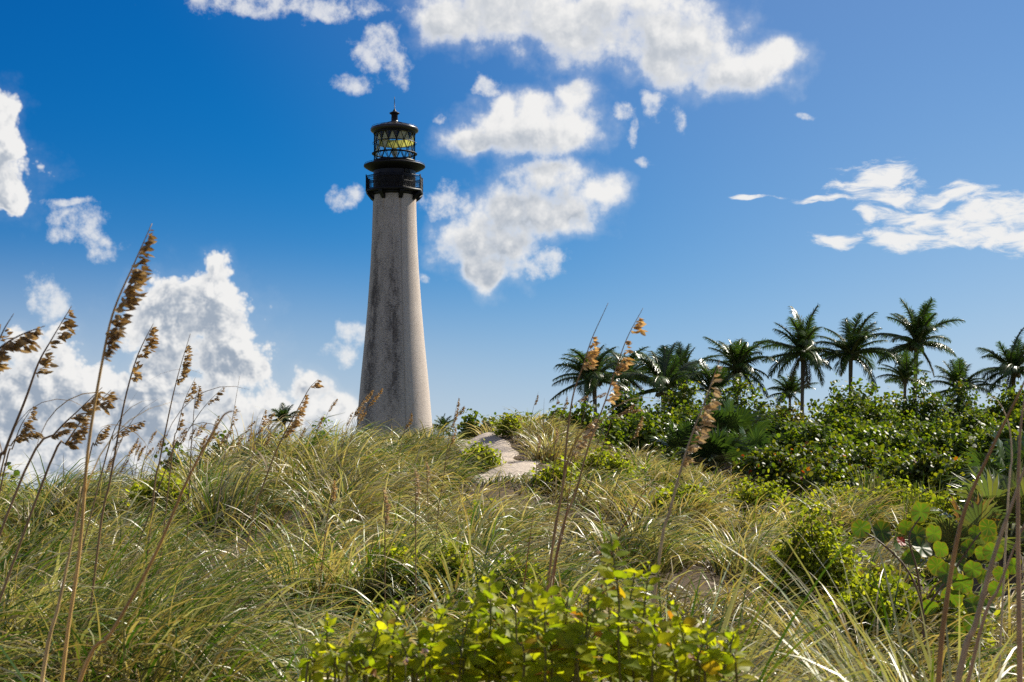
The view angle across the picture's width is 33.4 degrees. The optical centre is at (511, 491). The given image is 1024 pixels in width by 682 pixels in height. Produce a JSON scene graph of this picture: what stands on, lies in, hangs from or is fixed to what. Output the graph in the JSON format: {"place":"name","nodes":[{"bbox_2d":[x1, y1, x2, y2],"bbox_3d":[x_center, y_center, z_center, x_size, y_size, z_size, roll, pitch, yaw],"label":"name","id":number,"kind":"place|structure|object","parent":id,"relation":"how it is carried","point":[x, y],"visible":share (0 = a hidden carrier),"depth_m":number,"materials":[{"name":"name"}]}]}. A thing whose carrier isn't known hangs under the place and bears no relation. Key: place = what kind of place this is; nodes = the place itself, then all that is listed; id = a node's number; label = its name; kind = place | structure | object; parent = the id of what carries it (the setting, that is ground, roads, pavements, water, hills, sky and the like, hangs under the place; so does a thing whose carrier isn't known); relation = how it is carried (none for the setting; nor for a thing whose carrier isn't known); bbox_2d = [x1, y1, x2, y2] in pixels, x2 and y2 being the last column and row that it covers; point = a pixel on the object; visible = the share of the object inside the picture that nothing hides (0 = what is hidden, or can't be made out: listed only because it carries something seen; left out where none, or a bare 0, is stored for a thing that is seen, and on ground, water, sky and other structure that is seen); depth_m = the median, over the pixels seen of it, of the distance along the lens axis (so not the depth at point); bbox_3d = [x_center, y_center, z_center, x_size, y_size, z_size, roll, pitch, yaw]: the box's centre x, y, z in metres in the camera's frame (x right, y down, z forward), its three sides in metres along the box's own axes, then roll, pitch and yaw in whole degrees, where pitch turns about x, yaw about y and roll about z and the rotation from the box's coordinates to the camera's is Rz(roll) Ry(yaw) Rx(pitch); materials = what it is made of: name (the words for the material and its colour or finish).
{"place":"outdoors","nodes":[
{"label":"outdoors","id":0,"kind":"place"},
{"bbox_2d":[456,431,541,483],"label":"path","id":1,"kind":"structure","parent":0,"point":[508,455],"depth_m":24.46,"materials":[{"name":"sand"}]},
{"bbox_2d":[0,0,1023,488],"label":"sky","id":2,"kind":"structure","parent":0,"point":[712,169],"materials":[{"name":"blue"}]},
{"bbox_2d":[0,421,1023,681],"bbox_3d":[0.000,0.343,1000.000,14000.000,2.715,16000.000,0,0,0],"label":"ground","id":3,"kind":"structure","parent":0,"point":[686,581],"depth_m":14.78,"materials":[{"name":"plant"}]},
{"bbox_2d":[0,326,43,373],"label":"sea oat","id":4,"kind":"object","parent":3,"relation":"on","point":[18,344],"visible":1,"depth_m":3.70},
{"bbox_2d":[0,306,77,460],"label":"sea oat","id":5,"kind":"object","parent":3,"relation":"on","point":[69,324],"visible":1,"depth_m":4.80,"materials":[{"name":"brown plant"}]},
{"bbox_2d":[0,390,117,601],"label":"sea oat","id":6,"kind":"object","parent":3,"relation":"on","point":[77,436],"visible":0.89,"depth_m":5.20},
{"bbox_2d":[40,486,80,681],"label":"dry stem","id":7,"kind":"object","parent":3,"relation":"on","point":[44,664],"visible":1,"depth_m":3.50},
{"bbox_2d":[0,387,122,536],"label":"sea oat","id":8,"kind":"object","parent":3,"relation":"on","point":[80,418],"visible":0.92,"depth_m":5.00,"materials":[{"name":"brown plant"}]},
{"bbox_2d":[60,224,170,681],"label":"sea oat","id":9,"kind":"object","parent":3,"relation":"on","point":[138,278],"visible":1,"depth_m":3.60,"materials":[{"name":"brown plant"}]},
{"bbox_2d":[70,400,167,593],"bbox_3d":[-1.633,0.282,6.985,0.605,1.304,0.121,0,0,14],"label":"sea oat","id":10,"kind":"object","parent":3,"relation":"on","point":[141,423],"visible":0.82,"depth_m":7.00,"materials":[{"name":"brown plant"}]},
{"bbox_2d":[0,510,274,681],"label":"grass clump","id":11,"kind":"object","parent":3,"relation":"on","point":[83,597],"visible":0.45,"depth_m":5.96,"materials":[{"name":"plant"}]},
{"bbox_2d":[85,323,202,650],"bbox_3d":[-1.275,0.148,5.851,0.441,1.439,0.225,0,0,-9],"label":"sea oat","id":12,"kind":"object","parent":3,"relation":"on","point":[151,343],"visible":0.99,"depth_m":5.80,"materials":[{"name":"brown plant"}]},
{"bbox_2d":[77,411,240,681],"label":"dry stem","id":13,"kind":"object","parent":3,"relation":"on","point":[90,655],"visible":1,"depth_m":3.40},
{"bbox_2d":[122,468,197,532],"bbox_3d":[-3.155,0.108,15.531,0.860,0.674,0.720,0,0,0],"label":"bush","id":14,"kind":"object","parent":3,"relation":"on","point":[142,491],"visible":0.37,"depth_m":15.40,"materials":[{"name":"green plant"}]},
{"bbox_2d":[103,336,248,622],"bbox_3d":[-1.316,0.163,6.612,0.595,1.546,0.065,0,0,3],"label":"sea oat","id":15,"kind":"object","parent":3,"relation":"on","point":[186,370],"visible":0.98,"depth_m":6.60,"materials":[{"name":"brown plant"}]},
{"bbox_2d":[155,379,222,601],"bbox_3d":[-1.522,0.181,7.999,0.379,1.429,0.048,0,0,7],"label":"sea oat","id":16,"kind":"object","parent":3,"relation":"on","point":[193,388],"visible":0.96,"depth_m":8.00,"materials":[{"name":"brown plant"}]},
{"bbox_2d":[10,477,393,681],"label":"grass clump","id":17,"kind":"object","parent":3,"relation":"on","point":[191,607],"visible":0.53,"depth_m":6.32,"materials":[{"name":"plant"}]},
{"bbox_2d":[233,380,323,614],"bbox_3d":[-1.135,0.217,8.013,0.509,1.487,0.074,0,0,4],"label":"sea oat","id":18,"kind":"object","parent":3,"relation":"on","point":[296,423],"visible":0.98,"depth_m":8.00,"materials":[{"name":"brown plant"}]},
{"bbox_2d":[268,402,297,435],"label":"coconut palm","id":19,"kind":"object","parent":3,"relation":"on","point":[283,411],"visible":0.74,"depth_m":149.81,"materials":[{"name":"green plant"}]},
{"bbox_2d":[293,603,431,681],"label":"leafy shrub","id":20,"kind":"object","parent":3,"relation":"on","point":[360,662],"visible":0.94,"depth_m":3.44,"materials":[{"name":"green plant"}]},
{"bbox_2d":[345,532,437,622],"bbox_3d":[-0.728,0.556,10.512,0.575,0.611,0.504,0,0,0],"label":"bush","id":21,"kind":"object","parent":3,"relation":"on","point":[390,554],"visible":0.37,"depth_m":10.42,"materials":[{"name":"green plant"}]},
{"bbox_2d":[355,97,432,441],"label":"lighthouse","id":22,"kind":"object","parent":3,"relation":"on","point":[394,364],"visible":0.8,"depth_m":147.07,"materials":[{"name":"paint"}]},
{"bbox_2d":[372,590,487,681],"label":"leafy shrub","id":23,"kind":"object","parent":3,"relation":"on","point":[444,645],"visible":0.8,"depth_m":3.43,"materials":[{"name":"green plant"}]},
{"bbox_2d":[428,526,481,619],"bbox_3d":[-0.344,0.515,10.512,0.479,0.608,0.531,0,0,0],"label":"bush","id":24,"kind":"object","parent":3,"relation":"on","point":[454,560],"visible":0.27,"depth_m":10.44,"materials":[{"name":"green plant"}]},
{"bbox_2d":[454,408,482,439],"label":"scrub bush","id":25,"kind":"object","parent":3,"relation":"on","point":[470,419],"visible":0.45,"depth_m":37.87,"materials":[{"name":"green plant"}]},
{"bbox_2d":[0,408,946,546],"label":"crest grass","id":26,"kind":"structure","parent":3,"relation":"on","point":[425,446],"depth_m":19.38,"materials":[{"name":"plant"}]},
{"bbox_2d":[458,438,511,471],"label":"bush","id":27,"kind":"object","parent":3,"relation":"on","point":[490,460],"visible":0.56,"depth_m":22.90,"materials":[{"name":"green plant"}]},
{"bbox_2d":[441,570,572,681],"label":"leafy shrub","id":28,"kind":"object","parent":3,"relation":"on","point":[502,647],"visible":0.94,"depth_m":3.32,"materials":[{"name":"green plant"}]},
{"bbox_2d":[490,409,527,436],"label":"bush","id":29,"kind":"object","parent":3,"relation":"on","point":[508,420],"visible":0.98,"depth_m":27.93,"materials":[{"name":"green plant"}]},
{"bbox_2d":[0,495,1023,681],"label":"foreground grass","id":30,"kind":"structure","parent":3,"relation":"on","point":[261,657],"depth_m":5.94,"materials":[{"name":"plant"}]},
{"bbox_2d":[479,546,546,609],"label":"bush","id":31,"kind":"object","parent":3,"relation":"on","point":[514,566],"visible":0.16,"depth_m":10.14,"materials":[{"name":"green plant"}]},
{"bbox_2d":[523,452,588,494],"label":"bush","id":32,"kind":"object","parent":3,"relation":"on","point":[557,471],"visible":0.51,"depth_m":19.91,"materials":[{"name":"green plant"}]},
{"bbox_2d":[517,576,606,681],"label":"leafy shrub","id":33,"kind":"object","parent":3,"relation":"on","point":[563,624],"visible":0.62,"depth_m":3.23,"materials":[{"name":"green plant"}]},
{"bbox_2d":[546,418,599,588],"bbox_3d":[0.157,0.448,6.200,0.329,1.436,0.067,0,0,0],"label":"sea oat","id":34,"kind":"object","parent":3,"relation":"on","point":[581,444],"visible":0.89,"depth_m":6.20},
{"bbox_2d":[546,304,624,605],"bbox_3d":[0.243,0.225,5.566,0.383,1.688,0.143,0,0,30],"label":"sea oat","id":35,"kind":"object","parent":3,"relation":"on","point":[591,355],"visible":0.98,"depth_m":5.60,"materials":[{"name":"brown plant"}]},
{"bbox_2d":[559,400,613,447],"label":"scrub bush","id":36,"kind":"object","parent":3,"relation":"on","point":[589,417],"visible":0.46,"depth_m":33.86,"materials":[{"name":"green plant"}]},
{"bbox_2d":[549,345,639,416],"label":"coconut palm","id":37,"kind":"object","parent":3,"relation":"on","point":[592,379],"visible":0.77,"depth_m":119.37,"materials":[{"name":"green plant"}]},
{"bbox_2d":[554,526,640,681],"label":"leafy shrub","id":38,"kind":"object","parent":3,"relation":"on","point":[608,638],"visible":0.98,"depth_m":3.27,"materials":[{"name":"green plant"}]},
{"bbox_2d":[556,441,649,487],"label":"bush","id":39,"kind":"object","parent":3,"relation":"on","point":[611,462],"visible":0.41,"depth_m":21.90,"materials":[{"name":"green plant"}]},
{"bbox_2d":[547,309,663,604],"bbox_3d":[0.271,0.241,5.798,0.557,1.729,0.075,0,0,-6],"label":"sea oat","id":40,"kind":"object","parent":3,"relation":"on","point":[640,324],"visible":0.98,"depth_m":5.80,"materials":[{"name":"brown plant"}]},
{"bbox_2d":[596,403,629,451],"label":"scrub bush","id":41,"kind":"object","parent":3,"relation":"on","point":[615,435],"visible":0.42,"depth_m":35.82,"materials":[{"name":"green plant"}]},
{"bbox_2d":[597,346,652,398],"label":"coconut palm","id":42,"kind":"object","parent":3,"relation":"on","point":[631,384],"visible":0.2,"depth_m":123.58,"materials":[{"name":"green plant"}]},
{"bbox_2d":[604,386,650,422],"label":"sea grape","id":43,"kind":"object","parent":3,"relation":"on","point":[622,407],"visible":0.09,"depth_m":61.92,"materials":[{"name":"green plant"}]},
{"bbox_2d":[593,560,686,681],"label":"leafy shrub","id":44,"kind":"object","parent":3,"relation":"on","point":[646,635],"visible":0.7,"depth_m":3.43,"materials":[{"name":"green plant"}]},
{"bbox_2d":[615,397,685,467],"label":"sea grape","id":45,"kind":"object","parent":3,"relation":"on","point":[651,427],"visible":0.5,"depth_m":43.53,"materials":[{"name":"green plant"}]},
{"bbox_2d":[610,340,710,410],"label":"coconut palm","id":46,"kind":"object","parent":3,"relation":"on","point":[666,372],"visible":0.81,"depth_m":117.49,"materials":[{"name":"green plant"}]},
{"bbox_2d":[648,417,707,466],"bbox_3d":[4.011,-1.017,40.036,1.713,1.529,1.827,0,0,-13],"label":"fan palm","id":47,"kind":"object","parent":3,"relation":"on","point":[676,435],"visible":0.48,"depth_m":39.76,"materials":[{"name":"green plant"}]},
{"bbox_2d":[644,379,714,473],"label":"sea grape","id":48,"kind":"object","parent":3,"relation":"on","point":[675,397],"visible":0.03,"depth_m":59.85,"materials":[{"name":"green plant"}]},
{"bbox_2d":[633,475,730,524],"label":"bush","id":49,"kind":"object","parent":3,"relation":"on","point":[680,491],"visible":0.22,"depth_m":17.43,"materials":[{"name":"green plant"}]},
{"bbox_2d":[645,359,722,681],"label":"sea oat","id":50,"kind":"object","parent":3,"relation":"on","point":[707,419],"visible":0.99,"depth_m":4.10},
{"bbox_2d":[656,342,721,389],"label":"coconut palm","id":51,"kind":"object","parent":3,"relation":"on","point":[681,352],"visible":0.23,"depth_m":129.52,"materials":[{"name":"green plant"}]},
{"bbox_2d":[658,397,733,473],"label":"sea grape","id":52,"kind":"object","parent":3,"relation":"on","point":[687,409],"visible":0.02,"depth_m":45.51,"materials":[{"name":"green plant"}]},
{"bbox_2d":[659,603,756,681],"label":"leafy shrub","id":53,"kind":"object","parent":3,"relation":"on","point":[696,663],"visible":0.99,"depth_m":3.33,"materials":[{"name":"green plant"}]},
{"bbox_2d":[670,424,753,476],"bbox_3d":[3.950,-0.712,33.092,1.997,1.254,1.932,0,0,0],"label":"fan palm","id":54,"kind":"object","parent":3,"relation":"on","point":[719,446],"visible":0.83,"depth_m":32.74,"materials":[{"name":"green plant"}]},
{"bbox_2d":[687,359,745,405],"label":"coconut palm","id":55,"kind":"object","parent":3,"relation":"on","point":[708,380],"visible":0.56,"depth_m":117.70,"materials":[{"name":"green plant"}]},
{"bbox_2d":[683,393,783,477],"bbox_3d":[5.162,-1.207,39.912,2.626,2.217,2.768,0,0,0],"label":"fan palm","id":56,"kind":"object","parent":3,"relation":"on","point":[729,415],"visible":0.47,"depth_m":39.56,"materials":[{"name":"green plant"}]},
{"bbox_2d":[706,374,769,478],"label":"sea grape","id":57,"kind":"object","parent":3,"relation":"on","point":[735,390],"visible":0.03,"depth_m":59.93,"materials":[{"name":"green plant"}]},
{"bbox_2d":[703,336,777,404],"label":"coconut palm","id":58,"kind":"object","parent":3,"relation":"on","point":[735,361],"visible":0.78,"depth_m":121.39,"materials":[{"name":"green plant"}]},
{"bbox_2d":[727,426,780,459],"bbox_3d":[5.343,-0.719,38.030,1.787,1.575,1.567,0,0,43],"label":"fan palm","id":59,"kind":"object","parent":3,"relation":"on","point":[758,440],"visible":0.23,"depth_m":37.78,"materials":[{"name":"green plant"}]},
{"bbox_2d":[713,469,798,517],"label":"bush","id":60,"kind":"object","parent":3,"relation":"on","point":[771,492],"visible":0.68,"depth_m":20.80,"materials":[{"name":"green plant"}]},
{"bbox_2d":[729,400,805,465],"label":"sea grape","id":61,"kind":"object","parent":3,"relation":"on","point":[781,425],"visible":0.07,"depth_m":45.62,"materials":[{"name":"green plant"}]},
{"bbox_2d":[644,493,891,681],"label":"grass clump","id":62,"kind":"object","parent":3,"relation":"on","point":[728,615],"visible":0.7,"depth_m":3.81,"materials":[{"name":"plant"}]},
{"bbox_2d":[728,444,815,489],"bbox_3d":[4.132,-0.376,26.920,1.365,0.739,1.200,0,0,0],"label":"sea grape","id":63,"kind":"object","parent":3,"relation":"on","point":[784,466],"visible":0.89,"depth_m":26.68,"materials":[{"name":"green plant"}]},
{"bbox_2d":[767,372,817,407],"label":"coconut palm","id":64,"kind":"object","parent":3,"relation":"on","point":[788,388],"visible":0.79,"depth_m":127.56,"materials":[{"name":"green plant"}]},
{"bbox_2d":[685,503,906,681],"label":"grass clump","id":65,"kind":"object","parent":3,"relation":"on","point":[843,646],"visible":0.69,"depth_m":4.23,"materials":[{"name":"plant"}]},
{"bbox_2d":[754,303,843,418],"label":"coconut palm","id":66,"kind":"object","parent":3,"relation":"on","point":[804,348],"visible":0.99,"depth_m":123.61,"materials":[{"name":"green plant"}]},
{"bbox_2d":[750,492,866,665],"bbox_3d":[1.842,0.574,10.648,0.784,1.144,0.720,0,0,0],"label":"bush","id":67,"kind":"object","parent":3,"relation":"on","point":[810,561],"visible":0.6,"depth_m":10.50,"materials":[{"name":"green plant"}]},
{"bbox_2d":[766,419,867,461],"bbox_3d":[6.709,-0.867,37.987,2.714,1.474,2.196,0,0,0],"label":"sea grape","id":68,"kind":"object","parent":3,"relation":"on","point":[812,433],"visible":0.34,"depth_m":37.67,"materials":[{"name":"green plant"}]},
{"bbox_2d":[780,438,854,493],"bbox_3d":[4.919,-0.318,28.041,1.595,1.118,1.541,0,0,0],"label":"sea grape","id":69,"kind":"object","parent":3,"relation":"on","point":[813,458],"visible":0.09,"depth_m":27.76,"materials":[{"name":"green plant"}]},
{"bbox_2d":[778,475,871,524],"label":"bush","id":70,"kind":"object","parent":3,"relation":"on","point":[831,488],"visible":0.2,"depth_m":19.38,"materials":[{"name":"green plant"}]},
{"bbox_2d":[730,596,925,681],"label":"grass clump","id":71,"kind":"object","parent":3,"relation":"on","point":[759,669],"visible":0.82,"depth_m":3.93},
{"bbox_2d":[785,456,889,510],"bbox_3d":[4.397,-0.076,23.021,1.502,0.806,1.295,0,0,0],"label":"sea grape","id":72,"kind":"object","parent":3,"relation":"on","point":[822,474],"visible":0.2,"depth_m":22.83,"materials":[{"name":"green plant"}]},
{"bbox_2d":[801,399,888,440],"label":"sea grape","id":73,"kind":"object","parent":3,"relation":"on","point":[843,423],"visible":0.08,"depth_m":46.59,"materials":[{"name":"green plant"}]},
{"bbox_2d":[814,312,897,408],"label":"coconut palm","id":74,"kind":"object","parent":3,"relation":"on","point":[852,343],"visible":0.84,"depth_m":125.41,"materials":[{"name":"green plant"}]},
{"bbox_2d":[804,373,908,427],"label":"sea grape","id":75,"kind":"object","parent":3,"relation":"on","point":[863,404],"visible":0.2,"depth_m":57.65,"materials":[{"name":"green plant"}]},
{"bbox_2d":[799,555,937,666],"bbox_3d":[1.789,0.598,8.298,0.749,0.576,0.615,0,0,0],"label":"bush","id":76,"kind":"object","parent":3,"relation":"on","point":[872,589],"visible":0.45,"depth_m":8.21,"materials":[{"name":"green plant"}]},
{"bbox_2d":[827,432,916,473],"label":"sea grape","id":77,"kind":"object","parent":3,"relation":"on","point":[867,458],"visible":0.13,"depth_m":27.79,"materials":[{"name":"green plant"}]},
{"bbox_2d":[741,578,1023,681],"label":"grass clump","id":78,"kind":"object","parent":3,"relation":"on","point":[876,653],"visible":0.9,"depth_m":3.92,"materials":[{"name":"plant"}]},
{"bbox_2d":[847,415,921,458],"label":"sea grape","id":79,"kind":"object","parent":3,"relation":"on","point":[893,439],"visible":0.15,"depth_m":38.64,"materials":[{"name":"green plant"}]},
{"bbox_2d":[860,469,937,528],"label":"bush","id":80,"kind":"object","parent":3,"relation":"on","point":[896,485],"visible":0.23,"depth_m":18.92,"materials":[{"name":"green plant"}]},
{"bbox_2d":[863,408,938,440],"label":"sea grape","id":81,"kind":"object","parent":3,"relation":"on","point":[915,426],"visible":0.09,"depth_m":47.88,"materials":[{"name":"green plant"}]},
{"bbox_2d":[876,348,933,405],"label":"coconut palm","id":82,"kind":"object","parent":3,"relation":"on","point":[904,368],"visible":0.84,"depth_m":115.72,"materials":[{"name":"green plant"}]},
{"bbox_2d":[867,296,964,410],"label":"coconut palm","id":83,"kind":"object","parent":3,"relation":"on","point":[921,328],"visible":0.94,"depth_m":123.46,"materials":[{"name":"green plant"}]},
{"bbox_2d":[872,442,961,502],"bbox_3d":[6.482,-0.271,27.048,1.859,1.034,1.585,0,0,0],"label":"sea grape","id":84,"kind":"object","parent":3,"relation":"on","point":[926,462],"visible":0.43,"depth_m":26.74,"materials":[{"name":"green plant"}]},
{"bbox_2d":[887,365,962,427],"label":"sea grape","id":85,"kind":"object","parent":3,"relation":"on","point":[931,406],"visible":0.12,"depth_m":63.57,"materials":[{"name":"green plant"}]},
{"bbox_2d":[882,420,978,459],"bbox_3d":[9.811,-0.854,38.004,2.375,1.459,2.529,0,0,41],"label":"sea grape","id":86,"kind":"object","parent":3,"relation":"on","point":[954,440],"visible":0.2,"depth_m":37.62,"materials":[{"name":"green plant"}]},
{"bbox_2d":[893,480,974,550],"bbox_3d":[4.062,0.278,15.950,1.085,0.775,0.843,0,0,17],"label":"bush","id":87,"kind":"object","parent":3,"relation":"on","point":[947,504],"visible":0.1,"depth_m":15.95,"materials":[{"name":"green plant"}]},
{"bbox_2d":[851,501,1021,644],"bbox_3d":[1.801,0.354,7.221,0.584,0.632,0.796,0,0,24],"label":"sea grape","id":88,"kind":"object","parent":3,"relation":"on","point":[986,530],"visible":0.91,"depth_m":7.17,"materials":[{"name":"green plant"}]},
{"bbox_2d":[899,563,1003,678],"bbox_3d":[2.107,0.645,8.291,0.579,0.588,0.480,0,0,-9],"label":"bush","id":89,"kind":"object","parent":3,"relation":"on","point":[963,611],"visible":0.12,"depth_m":8.22,"materials":[{"name":"green plant"}]},
{"bbox_2d":[888,492,1023,597],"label":"palmetto","id":90,"kind":"object","parent":3,"relation":"on","point":[978,511],"visible":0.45,"depth_m":11.86,"materials":[{"name":"green plant"}]},
{"bbox_2d":[932,370,985,421],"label":"sea grape","id":91,"kind":"object","parent":3,"relation":"on","point":[959,400],"visible":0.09,"depth_m":65.81,"materials":[{"name":"green plant"}]},
{"bbox_2d":[923,400,996,437],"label":"sea grape","id":92,"kind":"object","parent":3,"relation":"on","point":[973,423],"visible":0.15,"depth_m":47.72,"materials":[{"name":"green plant"}]},
{"bbox_2d":[928,357,1003,414],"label":"coconut palm","id":93,"kind":"object","parent":3,"relation":"on","point":[958,364],"visible":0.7,"depth_m":111.42,"materials":[{"name":"green plant"}]},
{"bbox_2d":[926,446,1015,509],"bbox_3d":[6.682,-0.082,24.090,1.429,1.115,1.572,0,0,-44],"label":"sea grape","id":94,"kind":"object","parent":3,"relation":"on","point":[936,480],"visible":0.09,"depth_m":23.98,"materials":[{"name":"green plant"}]},
{"bbox_2d":[929,460,1023,585],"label":"palmetto","id":95,"kind":"object","parent":3,"relation":"on","point":[988,485],"visible":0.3,"depth_m":12.39,"materials":[{"name":"green plant"}]},
{"bbox_2d":[936,381,1023,681],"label":"dry stem","id":96,"kind":"object","parent":3,"relation":"on","point":[945,612],"visible":1,"depth_m":3.30,"materials":[{"name":"plant"}]},
{"bbox_2d":[941,423,1023,486],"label":"palmetto","id":97,"kind":"object","parent":3,"relation":"on","point":[1003,458],"visible":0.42,"depth_m":20.09,"materials":[{"name":"green plant"}]},
{"bbox_2d":[954,467,1023,681],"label":"dry stem","id":98,"kind":"object","parent":3,"relation":"on","point":[964,652],"visible":1,"depth_m":3.00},
{"bbox_2d":[960,379,1023,425],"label":"sea grape","id":99,"kind":"object","parent":3,"relation":"on","point":[1011,394],"visible":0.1,"depth_m":55.64,"materials":[{"name":"green plant"}]},
{"bbox_2d":[960,418,1023,461],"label":"sea grape","id":100,"kind":"object","parent":3,"relation":"on","point":[984,441],"visible":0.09,"depth_m":34.82,"materials":[{"name":"green plant"}]},
{"bbox_2d":[966,524,1023,681],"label":"dry stem","id":101,"kind":"object","parent":3,"relation":"on","point":[982,626],"visible":0.92,"depth_m":3.30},
{"bbox_2d":[974,327,1023,392],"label":"coconut palm","id":102,"kind":"object","parent":3,"relation":"on","point":[1011,363],"visible":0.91,"depth_m":113.44,"materials":[{"name":"green plant"}]},
{"bbox_2d":[986,394,1012,678],"bbox_3d":[1.313,0.340,4.600,0.073,1.206,0.007,0,0,0],"label":"dry stem","id":103,"kind":"object","parent":3,"relation":"on","point":[1003,582],"visible":0.89,"depth_m":4.60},
{"bbox_2d":[1016,400,1023,681],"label":"dry stem","id":104,"kind":"object","parent":3,"relation":"on","point":[1019,625],"visible":0.97,"depth_m":3.10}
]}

